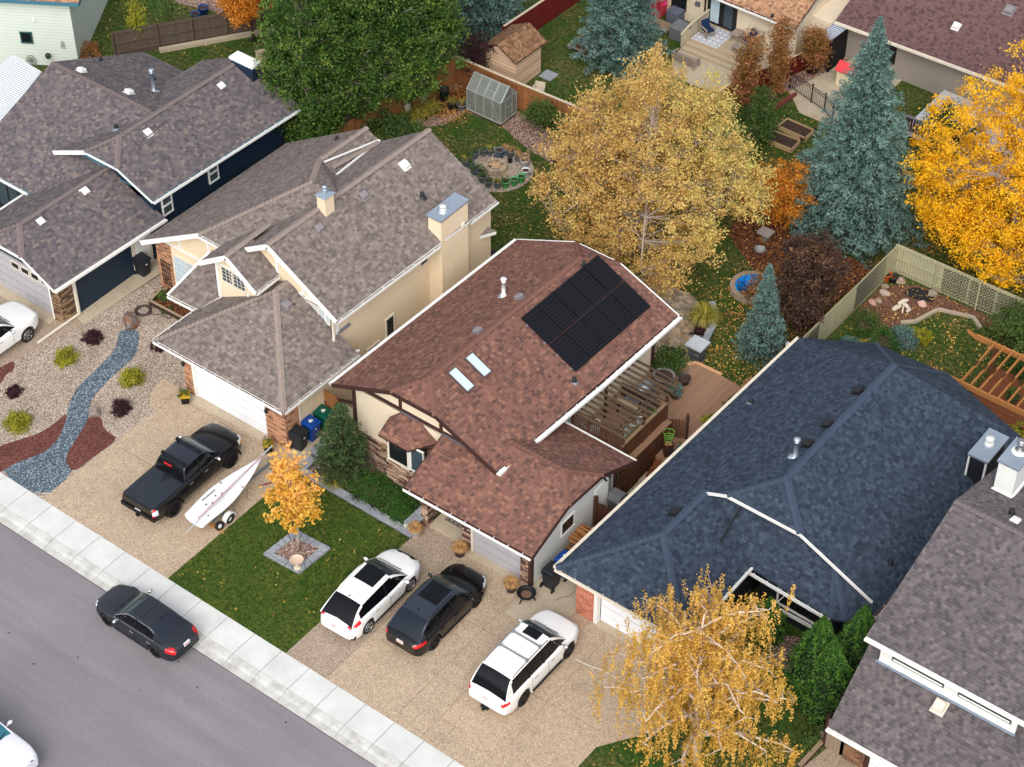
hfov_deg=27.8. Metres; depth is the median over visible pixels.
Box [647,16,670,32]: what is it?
stepping boards
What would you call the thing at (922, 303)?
boulder
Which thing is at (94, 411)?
boulder
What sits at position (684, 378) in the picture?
plant pot
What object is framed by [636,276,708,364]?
patio
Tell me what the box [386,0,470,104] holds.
poplar tree
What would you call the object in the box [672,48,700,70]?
garden bench
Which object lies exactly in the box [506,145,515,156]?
plant pot
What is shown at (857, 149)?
blue spruce
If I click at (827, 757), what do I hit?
driveway
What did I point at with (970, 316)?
garden edging
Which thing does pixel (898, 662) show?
window
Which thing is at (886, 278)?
plant pot
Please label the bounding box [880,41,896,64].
window
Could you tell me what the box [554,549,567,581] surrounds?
wheelie bin
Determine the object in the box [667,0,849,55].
house
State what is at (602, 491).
side door
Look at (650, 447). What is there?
privacy fence
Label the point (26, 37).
window
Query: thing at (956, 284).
fence
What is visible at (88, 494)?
driveway
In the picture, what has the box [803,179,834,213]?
shrub
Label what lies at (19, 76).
patio cover
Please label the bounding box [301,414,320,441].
wheelie bin
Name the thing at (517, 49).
shed
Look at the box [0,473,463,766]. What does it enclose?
pavement
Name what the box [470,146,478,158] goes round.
plant pot
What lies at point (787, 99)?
landscape timber
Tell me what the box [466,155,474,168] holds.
plant pot
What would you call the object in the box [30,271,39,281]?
window
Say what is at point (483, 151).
plant pot
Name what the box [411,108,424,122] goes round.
plant pot
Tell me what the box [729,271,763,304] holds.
pond
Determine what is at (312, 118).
poplar tree
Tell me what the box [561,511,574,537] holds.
window
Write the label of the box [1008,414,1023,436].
shrub
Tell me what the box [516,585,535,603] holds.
fire bowl
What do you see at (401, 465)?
bay window
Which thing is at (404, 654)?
driveway joints
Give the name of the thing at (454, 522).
door mat
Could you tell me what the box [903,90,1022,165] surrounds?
deck
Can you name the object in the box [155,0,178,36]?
sapling
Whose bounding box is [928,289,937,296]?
boulder
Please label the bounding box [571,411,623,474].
lattice screen
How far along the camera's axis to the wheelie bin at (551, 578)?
86.70 m
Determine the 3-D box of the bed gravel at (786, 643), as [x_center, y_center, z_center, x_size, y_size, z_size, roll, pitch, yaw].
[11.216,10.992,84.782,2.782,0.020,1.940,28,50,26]
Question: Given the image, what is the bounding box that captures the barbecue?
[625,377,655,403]
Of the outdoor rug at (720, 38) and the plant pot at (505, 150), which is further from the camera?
the outdoor rug at (720, 38)
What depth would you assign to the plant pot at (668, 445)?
91.77 m
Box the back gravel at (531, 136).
[394,84,592,170]
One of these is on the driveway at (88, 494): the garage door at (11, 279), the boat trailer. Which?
the boat trailer
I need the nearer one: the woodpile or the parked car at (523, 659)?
the parked car at (523, 659)
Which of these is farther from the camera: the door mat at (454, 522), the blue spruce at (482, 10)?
the blue spruce at (482, 10)
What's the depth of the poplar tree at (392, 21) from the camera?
106.94 m
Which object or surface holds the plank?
on the driveway at (88, 494)
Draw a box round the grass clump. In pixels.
[686,300,724,328]
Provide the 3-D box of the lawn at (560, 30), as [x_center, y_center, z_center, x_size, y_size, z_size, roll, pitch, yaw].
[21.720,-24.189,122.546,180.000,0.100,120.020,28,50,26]
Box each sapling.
[121,0,147,46]
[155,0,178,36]
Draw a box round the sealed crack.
[575,659,619,680]
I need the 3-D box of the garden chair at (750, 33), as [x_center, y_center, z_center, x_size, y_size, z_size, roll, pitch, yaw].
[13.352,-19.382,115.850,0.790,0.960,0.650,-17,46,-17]
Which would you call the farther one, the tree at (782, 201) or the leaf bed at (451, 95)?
the leaf bed at (451, 95)
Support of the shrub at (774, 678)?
on the front lawn at (796, 727)
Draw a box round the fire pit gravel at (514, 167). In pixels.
[465,147,533,191]
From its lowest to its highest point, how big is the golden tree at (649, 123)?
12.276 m
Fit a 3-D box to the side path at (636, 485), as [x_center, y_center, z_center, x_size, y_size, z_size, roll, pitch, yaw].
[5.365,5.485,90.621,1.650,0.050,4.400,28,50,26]
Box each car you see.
[0,301,37,353]
[96,584,198,660]
[320,549,419,639]
[386,563,485,655]
[469,609,578,714]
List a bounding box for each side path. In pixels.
[76,258,159,324]
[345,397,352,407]
[591,476,646,527]
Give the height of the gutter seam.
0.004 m
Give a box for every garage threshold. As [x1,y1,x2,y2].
[0,285,54,323]
[189,393,274,442]
[466,551,519,579]
[592,617,679,672]
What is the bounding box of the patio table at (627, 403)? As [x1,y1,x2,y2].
[616,397,643,418]
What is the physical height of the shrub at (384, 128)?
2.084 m
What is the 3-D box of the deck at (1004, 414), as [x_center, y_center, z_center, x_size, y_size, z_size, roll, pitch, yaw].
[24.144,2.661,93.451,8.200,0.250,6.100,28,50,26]
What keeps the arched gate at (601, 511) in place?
on the side path at (636, 485)
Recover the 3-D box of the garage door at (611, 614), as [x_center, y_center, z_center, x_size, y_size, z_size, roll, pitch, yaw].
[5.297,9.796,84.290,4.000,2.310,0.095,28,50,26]
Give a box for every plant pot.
[177,387,189,404]
[190,10,200,17]
[197,4,208,15]
[262,436,273,453]
[407,520,424,537]
[408,113,420,124]
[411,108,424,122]
[417,107,432,120]
[422,101,436,116]
[428,98,444,112]
[438,86,448,100]
[443,96,456,109]
[451,540,468,557]
[456,96,465,110]
[460,154,470,166]
[466,149,474,159]
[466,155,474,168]
[469,162,476,175]
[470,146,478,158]
[475,164,484,177]
[477,170,485,182]
[479,144,487,156]
[482,174,492,187]
[485,144,493,156]
[492,175,503,188]
[495,146,504,154]
[500,142,510,155]
[500,174,509,188]
[502,575,519,593]
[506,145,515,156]
[507,156,512,162]
[510,176,517,185]
[514,148,522,161]
[517,173,524,182]
[519,155,530,167]
[521,150,529,157]
[521,167,529,178]
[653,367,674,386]
[663,428,674,457]
[664,381,677,395]
[670,384,683,399]
[678,373,690,385]
[700,412,713,423]
[806,63,818,73]
[884,271,891,281]
[888,273,898,283]
[1004,385,1022,402]
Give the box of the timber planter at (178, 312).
[149,287,190,319]
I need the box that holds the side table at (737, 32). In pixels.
[730,28,743,42]
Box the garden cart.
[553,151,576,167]
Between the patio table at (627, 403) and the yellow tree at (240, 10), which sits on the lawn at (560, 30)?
the yellow tree at (240, 10)
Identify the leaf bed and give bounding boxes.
[425,87,465,114]
[728,206,871,337]
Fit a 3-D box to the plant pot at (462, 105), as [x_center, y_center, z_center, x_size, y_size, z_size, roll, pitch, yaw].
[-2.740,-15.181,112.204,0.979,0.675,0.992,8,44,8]
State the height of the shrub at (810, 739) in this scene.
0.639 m
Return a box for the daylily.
[318,467,346,490]
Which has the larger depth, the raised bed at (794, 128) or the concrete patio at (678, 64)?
the concrete patio at (678, 64)
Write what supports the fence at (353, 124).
on the lawn at (560, 30)
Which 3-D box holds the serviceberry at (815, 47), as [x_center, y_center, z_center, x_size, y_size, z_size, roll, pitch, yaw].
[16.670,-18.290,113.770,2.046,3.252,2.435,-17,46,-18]
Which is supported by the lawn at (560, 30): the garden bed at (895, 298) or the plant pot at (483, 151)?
the garden bed at (895, 298)
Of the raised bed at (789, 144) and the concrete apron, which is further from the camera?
the raised bed at (789, 144)
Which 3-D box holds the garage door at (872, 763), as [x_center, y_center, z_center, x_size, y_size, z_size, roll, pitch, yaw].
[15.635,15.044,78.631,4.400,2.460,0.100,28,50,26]
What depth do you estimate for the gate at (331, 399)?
93.31 m
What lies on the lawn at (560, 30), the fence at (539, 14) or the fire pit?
the fence at (539, 14)
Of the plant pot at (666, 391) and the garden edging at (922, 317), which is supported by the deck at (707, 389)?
the plant pot at (666, 391)
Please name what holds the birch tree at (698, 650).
on the front lawn at (796, 727)
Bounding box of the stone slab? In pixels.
[539,69,558,80]
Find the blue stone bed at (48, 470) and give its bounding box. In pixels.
[4,329,138,491]
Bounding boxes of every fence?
[111,4,272,54]
[329,57,454,133]
[455,56,803,229]
[502,0,579,30]
[621,402,689,492]
[718,41,829,101]
[789,68,834,116]
[803,245,896,338]
[893,244,1023,320]
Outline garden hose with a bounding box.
[134,286,170,318]
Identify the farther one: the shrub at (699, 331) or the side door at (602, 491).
the shrub at (699, 331)
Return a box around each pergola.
[575,360,682,483]
[933,329,1023,416]
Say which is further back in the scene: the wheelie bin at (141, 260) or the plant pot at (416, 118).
the plant pot at (416, 118)
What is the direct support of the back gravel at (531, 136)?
on the lawn at (560, 30)
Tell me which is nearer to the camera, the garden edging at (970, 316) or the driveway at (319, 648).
the driveway at (319, 648)
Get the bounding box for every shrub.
[1,407,33,435]
[3,384,24,398]
[51,344,80,368]
[78,38,103,58]
[81,328,104,346]
[109,396,131,418]
[116,366,146,388]
[149,341,164,352]
[156,289,168,302]
[342,465,398,509]
[364,108,431,140]
[372,483,419,522]
[383,502,415,525]
[517,96,580,140]
[647,342,695,376]
[688,710,737,742]
[689,326,705,335]
[694,88,723,118]
[735,102,755,124]
[738,261,790,313]
[739,632,776,664]
[743,377,751,386]
[773,671,791,690]
[795,724,824,757]
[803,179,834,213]
[840,335,859,341]
[845,307,883,337]
[858,323,903,353]
[886,324,919,350]
[911,326,933,346]
[917,96,980,159]
[983,294,1023,387]
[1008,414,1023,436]
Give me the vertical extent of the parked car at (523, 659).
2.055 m
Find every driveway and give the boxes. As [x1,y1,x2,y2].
[0,296,82,366]
[43,378,301,577]
[286,526,454,677]
[326,550,692,766]
[804,748,856,766]
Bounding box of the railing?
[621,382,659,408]
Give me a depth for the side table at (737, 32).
116.21 m
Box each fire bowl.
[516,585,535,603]
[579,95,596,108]
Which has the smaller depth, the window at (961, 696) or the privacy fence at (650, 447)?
the window at (961, 696)
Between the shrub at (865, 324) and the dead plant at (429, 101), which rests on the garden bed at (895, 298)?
the shrub at (865, 324)
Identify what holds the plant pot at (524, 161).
on the fire pit gravel at (514, 167)
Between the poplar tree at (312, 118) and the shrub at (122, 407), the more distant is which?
the poplar tree at (312, 118)
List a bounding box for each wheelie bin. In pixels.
[132,251,150,276]
[288,424,308,451]
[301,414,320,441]
[312,404,332,430]
[539,560,560,593]
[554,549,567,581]
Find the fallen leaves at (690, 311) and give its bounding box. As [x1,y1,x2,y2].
[92,1,1022,766]
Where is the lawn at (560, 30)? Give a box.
[30,0,1023,766]
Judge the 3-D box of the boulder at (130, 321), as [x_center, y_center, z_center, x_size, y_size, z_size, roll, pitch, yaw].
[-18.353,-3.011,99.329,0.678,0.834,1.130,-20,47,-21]
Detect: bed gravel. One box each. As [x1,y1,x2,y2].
[166,0,227,12]
[768,634,800,672]
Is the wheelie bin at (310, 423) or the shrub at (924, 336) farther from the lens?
the shrub at (924, 336)
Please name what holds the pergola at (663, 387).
on the deck at (707, 389)
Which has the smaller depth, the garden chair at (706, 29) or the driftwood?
the driftwood
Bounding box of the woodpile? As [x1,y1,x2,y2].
[566,524,592,550]
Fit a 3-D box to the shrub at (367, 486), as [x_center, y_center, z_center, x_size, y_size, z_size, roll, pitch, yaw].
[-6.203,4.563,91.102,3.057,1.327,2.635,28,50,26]
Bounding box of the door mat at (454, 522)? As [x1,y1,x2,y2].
[445,516,461,528]
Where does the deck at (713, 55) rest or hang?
on the concrete patio at (678, 64)
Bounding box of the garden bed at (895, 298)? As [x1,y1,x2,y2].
[851,285,1012,348]
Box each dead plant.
[403,104,432,121]
[414,96,444,116]
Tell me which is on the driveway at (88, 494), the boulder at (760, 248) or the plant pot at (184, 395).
the plant pot at (184, 395)
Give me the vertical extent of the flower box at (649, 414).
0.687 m
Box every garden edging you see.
[900,308,939,324]
[939,307,981,327]
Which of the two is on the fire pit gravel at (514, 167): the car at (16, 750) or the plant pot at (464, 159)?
the plant pot at (464, 159)
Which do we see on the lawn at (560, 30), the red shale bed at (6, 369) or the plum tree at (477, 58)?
the plum tree at (477, 58)
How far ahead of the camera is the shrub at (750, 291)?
99.91 m
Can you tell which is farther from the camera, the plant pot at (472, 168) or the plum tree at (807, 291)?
the plant pot at (472, 168)
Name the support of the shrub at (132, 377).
on the pebble bed at (44, 399)
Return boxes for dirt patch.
[904,287,933,301]
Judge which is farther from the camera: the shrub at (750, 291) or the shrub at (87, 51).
the shrub at (87, 51)
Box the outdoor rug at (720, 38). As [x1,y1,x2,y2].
[692,25,729,47]
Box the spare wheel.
[215,521,223,530]
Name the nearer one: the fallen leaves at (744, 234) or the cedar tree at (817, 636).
the cedar tree at (817, 636)
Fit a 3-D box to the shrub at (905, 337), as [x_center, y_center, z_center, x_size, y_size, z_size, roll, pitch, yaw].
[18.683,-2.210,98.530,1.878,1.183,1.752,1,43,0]
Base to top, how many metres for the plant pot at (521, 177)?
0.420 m
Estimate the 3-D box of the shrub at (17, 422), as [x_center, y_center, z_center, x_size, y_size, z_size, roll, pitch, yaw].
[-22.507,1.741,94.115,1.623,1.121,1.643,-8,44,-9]
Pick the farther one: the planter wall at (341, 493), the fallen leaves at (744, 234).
the fallen leaves at (744, 234)
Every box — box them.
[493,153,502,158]
[625,406,659,440]
[669,18,691,42]
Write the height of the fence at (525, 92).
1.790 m
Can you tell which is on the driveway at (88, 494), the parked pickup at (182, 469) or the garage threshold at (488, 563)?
the parked pickup at (182, 469)
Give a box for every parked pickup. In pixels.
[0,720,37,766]
[121,423,241,522]
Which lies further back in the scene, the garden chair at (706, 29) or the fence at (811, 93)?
the garden chair at (706, 29)
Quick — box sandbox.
[567,32,592,54]
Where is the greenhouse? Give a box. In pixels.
[466,71,517,125]
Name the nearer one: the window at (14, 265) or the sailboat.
the sailboat
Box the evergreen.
[740,82,783,148]
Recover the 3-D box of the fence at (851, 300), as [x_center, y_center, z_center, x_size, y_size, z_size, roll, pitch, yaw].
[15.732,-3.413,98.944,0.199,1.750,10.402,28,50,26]
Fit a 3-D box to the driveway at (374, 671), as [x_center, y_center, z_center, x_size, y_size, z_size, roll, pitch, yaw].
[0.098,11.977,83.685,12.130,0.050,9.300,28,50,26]
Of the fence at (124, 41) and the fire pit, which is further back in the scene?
the fence at (124, 41)
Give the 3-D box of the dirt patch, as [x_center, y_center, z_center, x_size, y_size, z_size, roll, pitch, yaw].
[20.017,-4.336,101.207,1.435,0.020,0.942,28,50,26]
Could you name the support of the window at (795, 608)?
in the house at (833, 480)
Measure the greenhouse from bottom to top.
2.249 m
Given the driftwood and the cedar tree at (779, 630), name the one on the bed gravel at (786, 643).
the cedar tree at (779, 630)
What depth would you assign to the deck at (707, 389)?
94.73 m
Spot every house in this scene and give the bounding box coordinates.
[0,0,107,64]
[0,51,300,342]
[139,126,498,447]
[329,238,682,585]
[553,336,1020,667]
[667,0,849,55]
[825,437,1023,766]
[834,0,1023,119]
[835,60,856,87]
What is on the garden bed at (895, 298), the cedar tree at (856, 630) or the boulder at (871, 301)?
the boulder at (871, 301)
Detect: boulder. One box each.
[88,406,101,417]
[123,311,138,329]
[754,245,765,252]
[868,299,875,304]
[874,298,881,303]
[879,289,890,295]
[880,283,888,288]
[896,277,905,284]
[918,300,926,307]
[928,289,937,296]
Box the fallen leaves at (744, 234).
[422,82,1009,351]
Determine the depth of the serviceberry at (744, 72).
110.66 m
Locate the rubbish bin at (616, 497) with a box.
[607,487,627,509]
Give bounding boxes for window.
[0,182,21,205]
[10,260,19,271]
[19,31,33,43]
[20,265,29,276]
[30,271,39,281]
[161,194,173,216]
[172,253,193,283]
[207,165,219,184]
[220,265,246,293]
[305,300,330,325]
[366,340,379,351]
[385,313,394,337]
[386,441,432,486]
[419,258,428,267]
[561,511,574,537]
[671,0,686,11]
[776,587,820,623]
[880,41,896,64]
[893,659,941,686]
[959,694,1009,722]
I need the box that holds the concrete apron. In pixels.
[505,576,576,622]
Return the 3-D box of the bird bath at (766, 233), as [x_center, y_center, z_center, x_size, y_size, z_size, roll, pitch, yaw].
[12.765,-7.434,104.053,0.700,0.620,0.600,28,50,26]
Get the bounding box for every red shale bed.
[0,362,14,382]
[0,415,66,471]
[66,417,115,470]
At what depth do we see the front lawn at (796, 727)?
81.23 m
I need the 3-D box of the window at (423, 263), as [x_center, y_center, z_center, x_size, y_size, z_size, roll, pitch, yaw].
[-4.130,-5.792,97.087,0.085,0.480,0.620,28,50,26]
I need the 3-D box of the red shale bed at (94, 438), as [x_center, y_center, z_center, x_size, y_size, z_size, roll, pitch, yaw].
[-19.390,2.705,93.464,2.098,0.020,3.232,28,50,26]
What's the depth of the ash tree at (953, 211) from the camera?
99.35 m
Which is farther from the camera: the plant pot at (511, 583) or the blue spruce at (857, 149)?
the blue spruce at (857, 149)
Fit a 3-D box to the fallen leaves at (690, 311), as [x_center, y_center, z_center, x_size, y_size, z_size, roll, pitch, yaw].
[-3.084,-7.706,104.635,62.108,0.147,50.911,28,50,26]
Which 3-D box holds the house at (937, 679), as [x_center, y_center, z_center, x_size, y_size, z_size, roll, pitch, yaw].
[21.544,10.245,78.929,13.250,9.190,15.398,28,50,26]
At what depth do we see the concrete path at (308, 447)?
93.23 m
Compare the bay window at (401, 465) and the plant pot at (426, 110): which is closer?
the bay window at (401, 465)
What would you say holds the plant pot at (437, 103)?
on the leaf bed at (451, 95)
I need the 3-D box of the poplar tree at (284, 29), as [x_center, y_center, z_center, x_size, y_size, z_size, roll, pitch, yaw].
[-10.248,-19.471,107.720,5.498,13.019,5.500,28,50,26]
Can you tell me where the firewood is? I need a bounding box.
[486,154,502,168]
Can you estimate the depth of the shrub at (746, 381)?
96.25 m
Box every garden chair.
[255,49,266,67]
[533,81,544,91]
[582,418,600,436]
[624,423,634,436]
[700,16,715,39]
[741,27,758,48]
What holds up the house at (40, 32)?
on the lawn at (560, 30)
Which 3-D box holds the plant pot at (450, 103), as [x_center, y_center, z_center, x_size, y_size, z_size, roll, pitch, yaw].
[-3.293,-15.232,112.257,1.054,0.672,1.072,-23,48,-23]
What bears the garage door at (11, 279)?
in the house at (108, 164)
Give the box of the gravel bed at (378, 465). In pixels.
[309,444,439,526]
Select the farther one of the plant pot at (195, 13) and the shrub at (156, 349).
the plant pot at (195, 13)
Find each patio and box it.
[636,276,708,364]
[671,50,770,91]
[790,60,901,125]
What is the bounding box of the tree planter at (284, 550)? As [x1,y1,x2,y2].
[263,529,329,573]
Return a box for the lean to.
[822,23,847,72]
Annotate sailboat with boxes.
[185,445,272,531]
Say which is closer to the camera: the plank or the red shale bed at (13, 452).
the plank
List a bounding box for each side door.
[135,235,151,261]
[595,478,608,505]
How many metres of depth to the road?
83.02 m
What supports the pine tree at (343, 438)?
on the gravel bed at (378, 465)
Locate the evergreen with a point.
(760, 125)
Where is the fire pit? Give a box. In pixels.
[484,157,506,175]
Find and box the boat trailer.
[212,457,270,523]
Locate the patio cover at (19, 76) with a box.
[0,54,41,120]
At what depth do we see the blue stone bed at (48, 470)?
94.00 m
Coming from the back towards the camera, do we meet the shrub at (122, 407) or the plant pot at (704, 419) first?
the shrub at (122, 407)
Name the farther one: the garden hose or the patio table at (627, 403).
the garden hose
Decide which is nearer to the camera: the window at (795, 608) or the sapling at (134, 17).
the window at (795, 608)
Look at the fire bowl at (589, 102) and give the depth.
112.29 m
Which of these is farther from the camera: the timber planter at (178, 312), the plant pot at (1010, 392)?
the timber planter at (178, 312)
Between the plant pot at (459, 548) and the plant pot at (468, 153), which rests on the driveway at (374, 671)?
the plant pot at (459, 548)
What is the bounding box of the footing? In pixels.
[159,27,277,52]
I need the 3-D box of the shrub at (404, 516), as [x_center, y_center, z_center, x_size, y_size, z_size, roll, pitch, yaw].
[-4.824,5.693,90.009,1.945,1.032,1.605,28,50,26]
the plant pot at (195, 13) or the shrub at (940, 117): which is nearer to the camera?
the shrub at (940, 117)
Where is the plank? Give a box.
[209,522,223,531]
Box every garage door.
[0,250,52,314]
[196,368,267,434]
[473,530,519,576]
[600,599,671,651]
[868,757,886,766]
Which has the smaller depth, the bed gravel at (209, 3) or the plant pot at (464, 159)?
the plant pot at (464, 159)
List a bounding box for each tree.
[213,0,273,42]
[252,0,354,142]
[271,0,341,91]
[294,0,392,127]
[311,402,373,486]
[346,0,428,114]
[375,0,448,112]
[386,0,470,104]
[455,28,496,75]
[518,37,786,299]
[587,564,803,766]
[736,155,827,231]
[744,596,787,646]
[769,227,856,336]
[781,614,846,714]
[794,636,852,731]
[836,604,874,687]
[898,34,1023,292]
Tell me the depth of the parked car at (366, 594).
85.14 m
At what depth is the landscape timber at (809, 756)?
80.78 m
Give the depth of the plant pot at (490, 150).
109.12 m
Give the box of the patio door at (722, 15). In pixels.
[707,0,737,30]
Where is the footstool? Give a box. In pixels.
[731,43,745,53]
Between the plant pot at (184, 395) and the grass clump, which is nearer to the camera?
the plant pot at (184, 395)
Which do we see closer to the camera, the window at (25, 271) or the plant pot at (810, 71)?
the window at (25, 271)
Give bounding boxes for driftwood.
[891,298,910,312]
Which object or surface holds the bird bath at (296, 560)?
on the tree planter at (284, 550)
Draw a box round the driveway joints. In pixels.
[118,394,604,747]
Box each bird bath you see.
[290,554,303,570]
[757,226,774,241]
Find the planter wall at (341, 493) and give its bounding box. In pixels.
[300,440,423,538]
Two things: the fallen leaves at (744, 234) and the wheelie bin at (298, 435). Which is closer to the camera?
the wheelie bin at (298, 435)
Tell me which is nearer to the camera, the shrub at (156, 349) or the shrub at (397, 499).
the shrub at (397, 499)
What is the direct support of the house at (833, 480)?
on the lawn at (560, 30)
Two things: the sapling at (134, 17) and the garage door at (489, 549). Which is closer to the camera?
the garage door at (489, 549)
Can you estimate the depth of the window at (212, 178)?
103.45 m
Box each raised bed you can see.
[764,129,801,153]
[777,115,815,141]
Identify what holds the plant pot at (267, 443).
on the driveway at (88, 494)
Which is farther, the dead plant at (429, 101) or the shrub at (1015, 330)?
the dead plant at (429, 101)
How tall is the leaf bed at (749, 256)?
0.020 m
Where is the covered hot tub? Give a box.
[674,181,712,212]
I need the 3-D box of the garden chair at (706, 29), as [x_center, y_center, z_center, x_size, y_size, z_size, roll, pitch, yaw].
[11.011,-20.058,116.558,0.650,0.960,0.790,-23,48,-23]
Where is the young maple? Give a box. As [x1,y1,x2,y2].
[259,441,326,550]
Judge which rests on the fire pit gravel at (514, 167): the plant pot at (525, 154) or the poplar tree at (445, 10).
the plant pot at (525, 154)
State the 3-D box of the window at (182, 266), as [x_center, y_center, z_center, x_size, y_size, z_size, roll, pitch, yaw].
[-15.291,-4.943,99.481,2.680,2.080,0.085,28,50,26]
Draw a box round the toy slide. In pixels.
[649,0,667,18]
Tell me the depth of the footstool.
115.44 m
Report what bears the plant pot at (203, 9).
on the lawn at (560, 30)
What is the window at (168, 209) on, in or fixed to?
in the house at (108, 164)
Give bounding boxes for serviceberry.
[726,26,768,107]
[762,11,798,100]
[796,24,834,75]
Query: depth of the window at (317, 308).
93.46 m
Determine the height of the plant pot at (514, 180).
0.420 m
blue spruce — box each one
[446,0,525,47]
[568,0,674,83]
[730,262,787,369]
[788,16,928,269]
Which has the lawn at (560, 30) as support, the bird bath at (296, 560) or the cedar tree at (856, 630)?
the cedar tree at (856, 630)
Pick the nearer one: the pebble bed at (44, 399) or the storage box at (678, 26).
the pebble bed at (44, 399)
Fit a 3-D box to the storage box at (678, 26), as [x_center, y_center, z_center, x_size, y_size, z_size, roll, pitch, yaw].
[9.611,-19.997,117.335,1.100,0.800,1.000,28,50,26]
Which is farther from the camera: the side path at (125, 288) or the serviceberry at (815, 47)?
the serviceberry at (815, 47)
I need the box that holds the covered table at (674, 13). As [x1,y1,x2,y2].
[666,5,684,23]
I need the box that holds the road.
[0,523,374,766]
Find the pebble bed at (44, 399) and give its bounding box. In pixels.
[0,275,185,498]
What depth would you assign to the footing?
116.83 m
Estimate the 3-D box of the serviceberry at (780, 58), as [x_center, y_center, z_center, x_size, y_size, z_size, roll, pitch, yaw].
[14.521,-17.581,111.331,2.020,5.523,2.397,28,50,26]
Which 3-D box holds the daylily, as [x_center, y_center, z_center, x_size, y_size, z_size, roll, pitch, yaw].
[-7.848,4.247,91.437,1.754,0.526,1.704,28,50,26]
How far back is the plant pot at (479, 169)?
107.76 m
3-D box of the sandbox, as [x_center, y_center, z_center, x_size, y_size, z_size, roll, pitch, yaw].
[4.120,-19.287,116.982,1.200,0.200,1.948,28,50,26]
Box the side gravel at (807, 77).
[774,54,849,93]
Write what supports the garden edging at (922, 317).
on the lawn at (560, 30)
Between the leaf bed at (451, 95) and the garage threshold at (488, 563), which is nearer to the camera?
the garage threshold at (488, 563)
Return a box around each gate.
[324,390,353,432]
[592,495,611,526]
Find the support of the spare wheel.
on the driveway at (88, 494)
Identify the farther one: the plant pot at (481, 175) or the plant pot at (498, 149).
the plant pot at (498, 149)
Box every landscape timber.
[767,92,796,112]
[797,739,823,766]
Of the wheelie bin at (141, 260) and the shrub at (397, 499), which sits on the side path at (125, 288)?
the wheelie bin at (141, 260)
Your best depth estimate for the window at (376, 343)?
96.62 m
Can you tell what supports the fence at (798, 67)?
on the lawn at (560, 30)
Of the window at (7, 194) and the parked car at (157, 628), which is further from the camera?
the window at (7, 194)
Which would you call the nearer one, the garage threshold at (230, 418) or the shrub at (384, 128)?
the garage threshold at (230, 418)
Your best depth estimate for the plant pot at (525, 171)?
107.74 m
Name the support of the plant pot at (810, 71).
on the side gravel at (807, 77)
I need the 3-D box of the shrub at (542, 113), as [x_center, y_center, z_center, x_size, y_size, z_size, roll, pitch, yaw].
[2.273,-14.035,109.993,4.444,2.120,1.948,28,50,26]
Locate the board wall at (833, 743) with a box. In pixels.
[822,714,844,755]
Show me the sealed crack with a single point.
(594, 667)
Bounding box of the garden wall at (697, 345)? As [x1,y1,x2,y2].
[685,301,716,362]
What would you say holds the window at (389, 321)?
in the house at (296, 277)
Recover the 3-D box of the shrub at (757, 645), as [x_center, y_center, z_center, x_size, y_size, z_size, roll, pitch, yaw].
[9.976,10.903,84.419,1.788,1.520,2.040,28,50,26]
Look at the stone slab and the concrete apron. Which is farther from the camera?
the stone slab
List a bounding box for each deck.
[582,361,741,488]
[680,9,764,71]
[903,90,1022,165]
[972,367,1023,431]
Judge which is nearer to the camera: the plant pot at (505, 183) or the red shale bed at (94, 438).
the red shale bed at (94, 438)
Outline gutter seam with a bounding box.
[1,523,375,766]
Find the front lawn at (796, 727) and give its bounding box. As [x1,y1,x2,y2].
[580,639,824,766]
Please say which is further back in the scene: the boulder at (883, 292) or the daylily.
the boulder at (883, 292)
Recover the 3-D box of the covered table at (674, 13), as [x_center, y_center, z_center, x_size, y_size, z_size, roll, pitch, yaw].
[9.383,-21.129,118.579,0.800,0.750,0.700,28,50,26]
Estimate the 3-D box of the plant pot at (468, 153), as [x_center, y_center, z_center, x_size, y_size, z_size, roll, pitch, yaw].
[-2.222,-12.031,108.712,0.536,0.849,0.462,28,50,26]
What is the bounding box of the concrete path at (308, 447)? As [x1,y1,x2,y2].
[291,425,333,461]
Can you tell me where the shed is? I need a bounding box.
[482,22,546,83]
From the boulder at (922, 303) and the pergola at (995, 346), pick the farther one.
the boulder at (922, 303)
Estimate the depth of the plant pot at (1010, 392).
94.89 m
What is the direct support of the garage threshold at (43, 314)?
on the driveway at (19, 348)
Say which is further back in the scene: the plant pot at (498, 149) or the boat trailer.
the plant pot at (498, 149)
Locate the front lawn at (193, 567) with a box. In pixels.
[168,481,408,652]
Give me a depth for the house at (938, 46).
112.09 m
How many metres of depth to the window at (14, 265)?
99.42 m
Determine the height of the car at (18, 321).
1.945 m

